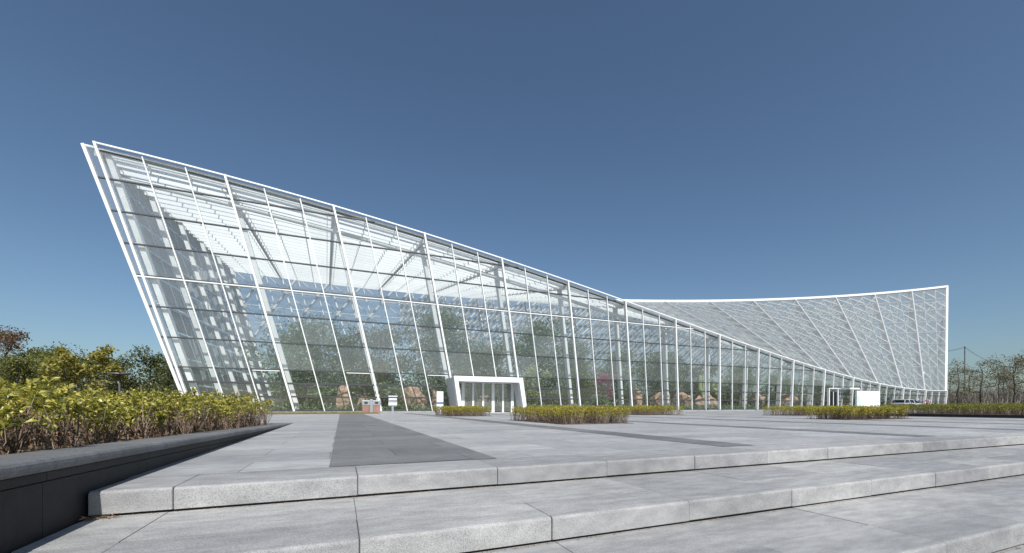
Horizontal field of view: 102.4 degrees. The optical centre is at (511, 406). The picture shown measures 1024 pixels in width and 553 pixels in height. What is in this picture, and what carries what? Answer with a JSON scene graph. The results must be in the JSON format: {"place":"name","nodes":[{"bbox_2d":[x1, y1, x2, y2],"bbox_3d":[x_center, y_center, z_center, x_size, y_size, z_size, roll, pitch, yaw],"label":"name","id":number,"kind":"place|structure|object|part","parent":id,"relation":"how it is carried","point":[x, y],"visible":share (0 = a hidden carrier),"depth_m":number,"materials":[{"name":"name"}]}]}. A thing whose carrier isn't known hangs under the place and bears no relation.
{"place":"outdoors","nodes":[
{"label":"outdoors","id":0,"kind":"place"},
{"bbox_2d":[0,0,1023,406],"label":"sky","id":1,"kind":"structure","parent":0,"point":[623,149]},
{"bbox_2d":[127,410,1023,478],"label":"plaza","id":2,"kind":"structure","parent":0,"point":[304,441],"depth_m":7.10,"materials":[{"name":"stone"}]},
{"bbox_2d":[388,396,396,412],"bbox_3d":[-8.657,-0.155,29.914,0.640,1.270,0.220,0,0,-22],"label":"notice sign","id":3,"kind":"object","parent":2,"relation":"on","point":[392,401],"visible":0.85,"depth_m":29.90,"materials":[{"name":"grey metal"}]},
{"bbox_2d":[435,391,442,412],"bbox_3d":[-5.579,-0.350,31.892,0.680,1.660,0.400,0,0,-22],"label":"information totem","id":4,"kind":"object","parent":2,"relation":"on","point":[439,398],"visible":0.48,"depth_m":31.83,"materials":[{"name":"grey metal"}]},
{"bbox_2d":[434,405,491,415],"bbox_3d":[-2.740,0.223,22.360,2.456,0.614,4.080,0,0,-22],"label":"hedge","id":5,"kind":"object","parent":2,"relation":"on","point":[460,410],"visible":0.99,"depth_m":21.27,"materials":[{"name":"green plant"}]},
{"bbox_2d":[506,404,630,424],"bbox_3d":[1.701,0.225,13.246,2.581,0.610,4.266,0,0,-22],"label":"hedge","id":6,"kind":"object","parent":2,"relation":"on","point":[571,414],"visible":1,"depth_m":11.97,"materials":[{"name":"green plant"}]},
{"bbox_2d":[615,405,684,414],"bbox_3d":[8.091,0.213,25.177,3.285,0.634,3.835,0,0,-22],"label":"hedge","id":7,"kind":"object","parent":2,"relation":"on","point":[645,410],"visible":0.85,"depth_m":24.10,"materials":[{"name":"green plant"}]},
{"bbox_2d":[329,411,1023,466],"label":"paving bands","id":8,"kind":"object","parent":2,"relation":"on","point":[362,439],"visible":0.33,"depth_m":5.79,"materials":[{"name":"stone"}]},
{"bbox_2d":[763,405,828,415],"bbox_3d":[16.499,0.220,23.394,3.908,0.620,2.561,0,0,-22],"label":"hedge","id":9,"kind":"object","parent":2,"relation":"on","point":[799,410],"visible":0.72,"depth_m":22.75,"materials":[{"name":"green plant"}]},
{"bbox_2d":[805,404,908,419],"bbox_3d":[13.519,0.213,16.160,4.220,0.635,1.945,0,0,-22],"label":"hedge","id":10,"kind":"object","parent":2,"relation":"on","point":[849,412],"visible":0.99,"depth_m":15.68,"materials":[{"name":"green plant"}]},
{"bbox_2d":[855,391,879,406],"bbox_3d":[45.141,-0.750,52.250,4.900,2.460,0.204,0,0,-22],"label":"billboard","id":11,"kind":"object","parent":2,"relation":"on","point":[867,398],"visible":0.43,"depth_m":52.05,"materials":[{"name":"white metal"}]},
{"bbox_2d":[890,399,921,405],"bbox_3d":[53.691,-0.258,55.791,4.450,1.475,1.824,0,0,-15],"label":"parked car","id":12,"kind":"object","parent":2,"relation":"on","point":[905,401],"visible":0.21,"depth_m":55.02,"materials":[{"name":"silver metal"}]},
{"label":"windows","id":13,"kind":"part","parent":12,"relation":"part of","materials":[{"name":"black glass"}]},
{"bbox_2d":[872,402,1023,417],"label":"hedge","id":14,"kind":"object","parent":2,"relation":"on","point":[998,410],"visible":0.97,"depth_m":19.40,"materials":[{"name":"green plant"}]},
{"bbox_2d":[992,544,1023,552],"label":"paving","id":15,"kind":"structure","parent":0,"point":[1018,550],"depth_m":2.67,"materials":[{"name":"stone"}]},
{"bbox_3d":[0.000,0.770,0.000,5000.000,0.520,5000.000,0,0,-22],"label":"ground","id":16,"kind":"structure","parent":0,"visible":0},
{"bbox_2d":[0,325,32,382],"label":"broadleaf tree","id":17,"kind":"object","parent":16,"relation":"on","point":[10,336],"visible":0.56,"depth_m":33.90,"materials":[{"name":"red plant"}]},
{"bbox_2d":[0,353,66,390],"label":"broadleaf tree","id":18,"kind":"object","parent":16,"relation":"on","point":[12,366],"visible":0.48,"depth_m":29.02,"materials":[{"name":"green plant"}]},
{"bbox_2d":[1,345,67,389],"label":"broadleaf tree","id":19,"kind":"object","parent":16,"relation":"on","point":[31,352],"visible":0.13,"depth_m":34.26,"materials":[{"name":"green plant"}]},
{"bbox_2d":[0,348,100,393],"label":"broadleaf tree","id":20,"kind":"object","parent":16,"relation":"on","point":[49,354],"visible":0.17,"depth_m":31.53,"materials":[{"name":"green plant"}]},
{"bbox_2d":[34,345,90,396],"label":"young tree","id":21,"kind":"object","parent":16,"relation":"on","point":[65,356],"visible":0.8,"depth_m":28.79,"materials":[{"name":"green plant"}]},
{"bbox_2d":[33,341,112,392],"bbox_3d":[-39.063,-2.557,36.794,6.520,6.264,5.874,0,0,-22],"label":"broadleaf tree","id":22,"kind":"object","parent":16,"relation":"on","point":[89,363],"visible":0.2,"depth_m":36.59,"materials":[{"name":"green plant"}]},
{"bbox_2d":[10,368,176,397],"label":"undergrowth","id":23,"kind":"object","parent":16,"relation":"on","point":[104,387],"visible":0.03,"depth_m":28.06,"materials":[{"name":"green plant"}]},
{"bbox_2d":[74,343,129,394],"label":"young tree","id":24,"kind":"object","parent":16,"relation":"on","point":[101,358],"visible":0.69,"depth_m":30.73,"materials":[{"name":"green plant"}]},
{"bbox_2d":[88,353,149,396],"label":"broadleaf tree","id":25,"kind":"object","parent":16,"relation":"on","point":[124,365],"visible":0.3,"depth_m":36.05,"materials":[{"name":"green plant"}]},
{"bbox_2d":[107,372,131,391],"bbox_3d":[-26.619,-0.910,27.940,1.240,2.780,1.240,0,0,-22],"label":"garden lamp","id":26,"kind":"object","parent":16,"relation":"on","point":[119,378],"visible":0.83,"depth_m":27.89,"materials":[{"name":"grey metal"}]},
{"bbox_2d":[0,423,292,552],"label":"planter wall","id":27,"kind":"structure","parent":16,"relation":"on","point":[43,493],"depth_m":2.19,"materials":[{"name":"stone"}]},
{"bbox_2d":[2,425,257,454],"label":"planting soil","id":28,"kind":"structure","parent":27,"relation":"in","point":[81,442],"depth_m":3.67,"materials":[{"name":"brown soil"}]},
{"bbox_2d":[0,376,274,454],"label":"hedge","id":29,"kind":"object","parent":28,"relation":"on","point":[33,414],"visible":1,"depth_m":3.52,"materials":[{"name":"green plant"}]},
{"bbox_2d":[121,344,179,393],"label":"broadleaf tree","id":30,"kind":"object","parent":16,"relation":"on","point":[150,359],"visible":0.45,"depth_m":38.10,"materials":[{"name":"green plant"}]},
{"bbox_2d":[151,359,206,397],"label":"broadleaf tree","id":31,"kind":"object","parent":16,"relation":"on","point":[168,374],"visible":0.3,"depth_m":37.17,"materials":[{"name":"green plant"}]},
{"bbox_2d":[278,413,379,413],"bbox_3d":[-38.586,0.520,17.896,62.400,0.120,4.000,0,0,-22],"label":"grass strip","id":32,"kind":"object","parent":16,"relation":"on","point":[339,413],"depth_m":27.71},
{"bbox_2d":[262,412,377,413],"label":"dry grass","id":33,"kind":"structure","parent":32,"relation":"on","point":[315,412],"depth_m":27.72,"materials":[{"name":"brown plant"}]},
{"bbox_2d":[362,399,380,412],"bbox_3d":[-9.974,-0.030,29.174,1.240,0.980,0.540,0,0,-22],"label":"litter bin","id":34,"kind":"object","parent":32,"relation":"on","point":[371,405],"visible":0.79,"depth_m":28.93,"materials":[{"name":"metal"}]},
{"bbox_2d":[40,373,906,406],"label":"wood","id":35,"kind":"object","parent":16,"relation":"on","point":[805,387],"visible":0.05,"depth_m":158.93,"materials":[{"name":"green plant"}]},
{"bbox_2d":[80,141,947,412],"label":"greenhouse","id":36,"kind":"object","parent":16,"relation":"on","point":[369,262],"visible":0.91,"depth_m":40.97,"materials":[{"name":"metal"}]},
{"label":"greenhouse floor","id":37,"kind":"structure","parent":36,"relation":"in","visible":0},
{"bbox_2d":[237,314,355,407],"bbox_3d":[-19.814,-4.343,38.800,9.675,9.556,9.856,0,0,-22],"label":"indoor tree","id":38,"kind":"object","parent":37,"relation":"on","point":[312,333],"visible":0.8,"depth_m":38.23,"materials":[{"name":"green plant"}]},
{"bbox_2d":[266,341,335,406],"bbox_3d":[-25.955,-4.116,50.301,8.219,9.104,7.284,0,0,-13],"label":"indoor tree","id":39,"kind":"object","parent":37,"relation":"on","point":[286,394],"visible":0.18,"depth_m":49.50,"materials":[{"name":"green plant"}]},
{"bbox_2d":[303,387,337,406],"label":"palm","id":40,"kind":"object","parent":37,"relation":"on","point":[331,392],"visible":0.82,"depth_m":34.51,"materials":[{"name":"green plant"}]},
{"bbox_2d":[335,385,349,408],"bbox_3d":[-14.284,-0.697,34.639,1.510,2.286,1.103,0,0,40],"label":"rock","id":41,"kind":"object","parent":37,"relation":"on","point":[342,390],"visible":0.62,"depth_m":34.24,"materials":[{"name":"stone"}]},
{"bbox_2d":[308,329,389,403],"bbox_3d":[-19.395,-4.343,48.777,9.676,9.556,9.856,0,0,-13],"label":"indoor tree","id":42,"kind":"object","parent":37,"relation":"on","point":[344,359],"visible":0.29,"depth_m":47.28,"materials":[{"name":"green plant"}]},
{"bbox_2d":[357,396,369,407],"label":"rock","id":43,"kind":"object","parent":37,"relation":"on","point":[361,399],"visible":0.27,"depth_m":36.14,"materials":[{"name":"stone"}]},
{"bbox_2d":[334,322,419,405],"bbox_3d":[-14.194,-4.318,43.714,8.547,9.508,9.338,0,0,36],"label":"indoor tree","id":44,"kind":"object","parent":37,"relation":"on","point":[377,340],"visible":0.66,"depth_m":43.12,"materials":[{"name":"green plant"}]},
{"bbox_2d":[378,382,408,406],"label":"palm","id":45,"kind":"object","parent":37,"relation":"on","point":[394,389],"visible":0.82,"depth_m":35.75,"materials":[{"name":"green plant"}]},
{"bbox_2d":[401,387,426,408],"bbox_3d":[-8.963,-0.729,37.416,2.242,2.536,1.193,0,0,7],"label":"rock","id":46,"kind":"object","parent":37,"relation":"on","point":[413,391],"visible":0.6,"depth_m":37.09,"materials":[{"name":"stone"}]},
{"bbox_2d":[431,389,435,407],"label":"rock","id":47,"kind":"object","parent":37,"relation":"on","point":[433,401],"visible":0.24,"depth_m":37.92,"materials":[{"name":"stone"}]},
{"bbox_2d":[390,301,488,406],"bbox_3d":[-7.805,-5.398,44.746,10.537,11.672,9.338,0,0,28],"label":"indoor tree","id":48,"kind":"object","parent":37,"relation":"on","point":[434,356],"visible":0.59,"depth_m":43.55,"materials":[{"name":"green plant"}]},
{"bbox_2d":[449,335,503,405],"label":"indoor tree","id":49,"kind":"object","parent":37,"relation":"on","point":[478,346],"visible":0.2,"depth_m":50.46,"materials":[{"name":"green plant"}]},
{"bbox_2d":[476,395,488,406],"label":"rock","id":50,"kind":"object","parent":37,"relation":"on","point":[485,400],"visible":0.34,"depth_m":38.44,"materials":[{"name":"stone"}]},
{"bbox_2d":[453,343,513,406],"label":"indoor tree","id":51,"kind":"object","parent":37,"relation":"on","point":[486,360],"visible":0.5,"depth_m":41.63,"materials":[{"name":"green plant"}]},
{"bbox_2d":[492,312,578,405],"bbox_3d":[2.207,-5.434,48.614,10.112,11.734,9.014,0,0,-22],"label":"indoor tree","id":52,"kind":"object","parent":37,"relation":"on","point":[542,330],"visible":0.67,"depth_m":47.88,"materials":[{"name":"green plant"}]},
{"bbox_2d":[521,363,551,405],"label":"indoor tree","id":53,"kind":"object","parent":37,"relation":"on","point":[530,371],"visible":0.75,"depth_m":40.99,"materials":[{"name":"green plant"}]},
{"bbox_2d":[253,399,854,411],"bbox_3d":[20.671,-0.117,50.560,91.468,1.639,9.321,0,0,-22],"label":"indoor planting","id":54,"kind":"object","parent":37,"relation":"on","point":[410,406],"visible":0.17,"depth_m":36.51,"materials":[{"name":"green plant"}]},
{"bbox_2d":[547,335,603,404],"bbox_3d":[7.765,-4.233,52.074,7.471,9.338,8.430,0,0,-4],"label":"indoor tree","id":55,"kind":"object","parent":37,"relation":"on","point":[582,364],"visible":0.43,"depth_m":51.41,"materials":[{"name":"green plant"}]},
{"bbox_2d":[560,368,602,405],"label":"indoor tree","id":56,"kind":"object","parent":37,"relation":"on","point":[581,374],"visible":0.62,"depth_m":45.49,"materials":[{"name":"green plant"}]},
{"bbox_2d":[283,374,907,407],"bbox_3d":[15.308,-2.103,57.023,93.674,6.057,7.378,0,0,-4],"label":"planting","id":57,"kind":"object","parent":37,"relation":"on","point":[644,397],"visible":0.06,"depth_m":57.58,"materials":[{"name":"green plant"}]},
{"bbox_2d":[586,394,612,405],"bbox_3d":[9.253,-0.435,43.872,2.862,1.783,3.280,0,0,-22],"label":"shrub","id":58,"kind":"object","parent":37,"relation":"on","point":[601,401],"visible":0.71,"depth_m":43.50,"materials":[{"name":"green plant"}]},
{"bbox_2d":[592,371,616,398],"bbox_3d":[10.987,-2.075,50.082,3.145,5.021,3.990,0,0,-22],"label":"blossom bush","id":59,"kind":"object","parent":37,"relation":"on","point":[601,382],"visible":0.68,"depth_m":49.63,"materials":[{"name":"pink plant"}]},
{"bbox_2d":[590,345,642,405],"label":"indoor tree","id":60,"kind":"object","parent":37,"relation":"on","point":[623,357],"visible":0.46,"depth_m":52.82,"materials":[{"name":"green plant"}]},
{"bbox_2d":[626,391,642,405],"bbox_3d":[13.841,-0.810,46.542,1.035,2.411,2.299,0,0,-12],"label":"rock","id":61,"kind":"object","parent":37,"relation":"on","point":[637,395],"visible":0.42,"depth_m":45.62,"materials":[{"name":"stone"}]},
{"bbox_2d":[649,391,670,405],"bbox_3d":[17.027,-0.765,47.536,1.304,2.354,2.614,0,0,-31],"label":"rock","id":62,"kind":"object","parent":37,"relation":"on","point":[656,396],"visible":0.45,"depth_m":47.19,"materials":[{"name":"stone"}]},
{"bbox_2d":[631,351,689,404],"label":"indoor tree","id":63,"kind":"object","parent":37,"relation":"on","point":[650,369],"visible":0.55,"depth_m":56.34,"materials":[{"name":"green plant"}]},
{"bbox_2d":[642,349,696,397],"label":"indoor tree","id":64,"kind":"object","parent":37,"relation":"on","point":[680,369],"visible":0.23,"depth_m":59.32,"materials":[{"name":"green plant"}]},
{"bbox_2d":[672,392,692,405],"bbox_3d":[20.458,-0.668,49.439,2.434,2.195,1.104,0,0,39],"label":"rock","id":65,"kind":"object","parent":37,"relation":"on","point":[682,395],"visible":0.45,"depth_m":48.97,"materials":[{"name":"stone"}]},
{"bbox_2d":[674,361,728,404],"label":"indoor tree","id":66,"kind":"object","parent":37,"relation":"on","point":[712,371],"visible":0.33,"depth_m":56.57,"materials":[{"name":"green plant"}]},
{"bbox_2d":[695,394,717,407],"bbox_3d":[23.919,-0.378,50.611,4.230,2.432,0.997,0,0,-20],"label":"rock","id":67,"kind":"object","parent":37,"relation":"on","point":[700,397],"visible":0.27,"depth_m":49.90,"materials":[{"name":"stone"}]},
{"bbox_2d":[698,369,703,394],"bbox_3d":[23.021,-3.020,50.024,1.530,3.200,0.995,0,0,-22],"label":"cactus","id":68,"kind":"object","parent":67,"relation":"on","point":[701,385],"visible":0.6,"depth_m":49.59,"materials":[{"name":"green plant"}]},
{"bbox_2d":[711,381,717,394],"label":"cactus","id":69,"kind":"object","parent":67,"relation":"on","point":[714,386],"visible":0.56,"depth_m":51.05,"materials":[{"name":"green plant"}]},
{"bbox_2d":[721,374,755,405],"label":"palm","id":70,"kind":"object","parent":37,"relation":"on","point":[738,379],"visible":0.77,"depth_m":53.26,"materials":[{"name":"green plant"}]},
{"bbox_2d":[721,360,761,403],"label":"indoor tree","id":71,"kind":"object","parent":37,"relation":"on","point":[739,372],"visible":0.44,"depth_m":57.15,"materials":[{"name":"green plant"}]},
{"bbox_2d":[750,393,764,406],"bbox_3d":[32.197,-0.695,53.639,1.310,2.231,2.400,0,0,-7],"label":"rock","id":72,"kind":"object","parent":37,"relation":"on","point":[753,396],"visible":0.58,"depth_m":53.60,"materials":[{"name":"stone"}]},
{"bbox_2d":[762,380,793,406],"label":"palm","id":73,"kind":"object","parent":37,"relation":"on","point":[773,382],"visible":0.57,"depth_m":54.90,"materials":[{"name":"green plant"}]},
{"bbox_2d":[759,373,800,401],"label":"indoor tree","id":74,"kind":"object","parent":37,"relation":"on","point":[773,378],"visible":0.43,"depth_m":58.44,"materials":[{"name":"green plant"}]},
{"bbox_2d":[781,394,797,406],"bbox_3d":[36.953,-0.651,55.213,1.263,2.206,2.155,0,0,-32],"label":"rock","id":75,"kind":"object","parent":37,"relation":"on","point":[785,397],"visible":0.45,"depth_m":54.98,"materials":[{"name":"stone"}]},
{"bbox_2d":[803,382,831,403],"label":"indoor tree","id":76,"kind":"object","parent":37,"relation":"on","point":[817,389],"visible":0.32,"depth_m":60.26,"materials":[{"name":"green plant"}]},
{"bbox_2d":[843,390,862,400],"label":"indoor tree","id":77,"kind":"object","parent":37,"relation":"on","point":[844,392],"visible":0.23,"depth_m":62.14,"materials":[{"name":"green plant"}]},
{"bbox_2d":[88,444,1023,552],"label":"step base","id":78,"kind":"object","parent":16,"relation":"on","point":[209,507],"visible":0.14,"depth_m":3.02,"materials":[{"name":"black stone"}]},
{"bbox_2d":[11,432,1023,552],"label":"granite steps","id":79,"kind":"structure","parent":78,"relation":"on","point":[986,516],"depth_m":2.72,"materials":[{"name":"grey stone"}]},
{"bbox_2d":[863,336,1019,392],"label":"utility pole","id":80,"kind":"object","parent":16,"relation":"on","point":[964,360],"visible":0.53,"depth_m":104.93,"materials":[{"name":"grey metal"}]},
{"bbox_2d":[932,369,965,397],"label":"sparse tree","id":81,"kind":"object","parent":16,"relation":"on","point":[951,382],"visible":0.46,"depth_m":81.70,"materials":[{"name":"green plant"}]},
{"bbox_2d":[937,358,984,403],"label":"sparse tree","id":82,"kind":"object","parent":16,"relation":"on","point":[957,376],"visible":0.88,"depth_m":73.94,"materials":[{"name":"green plant"}]},
{"bbox_2d":[899,386,1023,404],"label":"reeds","id":83,"kind":"object","parent":16,"relation":"on","point":[993,398],"visible":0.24,"depth_m":78.99,"materials":[{"name":"plant"}]},
{"bbox_2d":[948,366,990,398],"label":"sparse tree","id":84,"kind":"object","parent":16,"relation":"on","point":[970,379],"visible":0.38,"depth_m":83.70,"materials":[{"name":"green plant"}]},
{"bbox_2d":[959,357,1009,402],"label":"sparse tree","id":85,"kind":"object","parent":16,"relation":"on","point":[980,398],"visible":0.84,"depth_m":75.87,"materials":[{"name":"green plant"}]},
{"bbox_2d":[976,362,1020,391],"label":"sparse tree","id":86,"kind":"object","parent":16,"relation":"on","point":[1004,368],"visible":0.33,"depth_m":91.63,"materials":[{"name":"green plant"}]},
{"bbox_2d":[982,366,1022,398],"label":"sparse tree","id":87,"kind":"object","parent":16,"relation":"on","point":[1000,382],"visible":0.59,"depth_m":79.81,"materials":[{"name":"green plant"}]},
{"bbox_2d":[984,350,1023,402],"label":"sparse tree","id":88,"kind":"object","parent":16,"relation":"on","point":[1018,359],"visible":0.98,"depth_m":70.14,"materials":[{"name":"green plant"}]},
{"bbox_2d":[996,359,1023,394],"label":"sparse tree","id":89,"kind":"object","parent":16,"relation":"on","point":[1022,374],"visible":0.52,"depth_m":79.12,"materials":[{"name":"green plant"}]}
]}

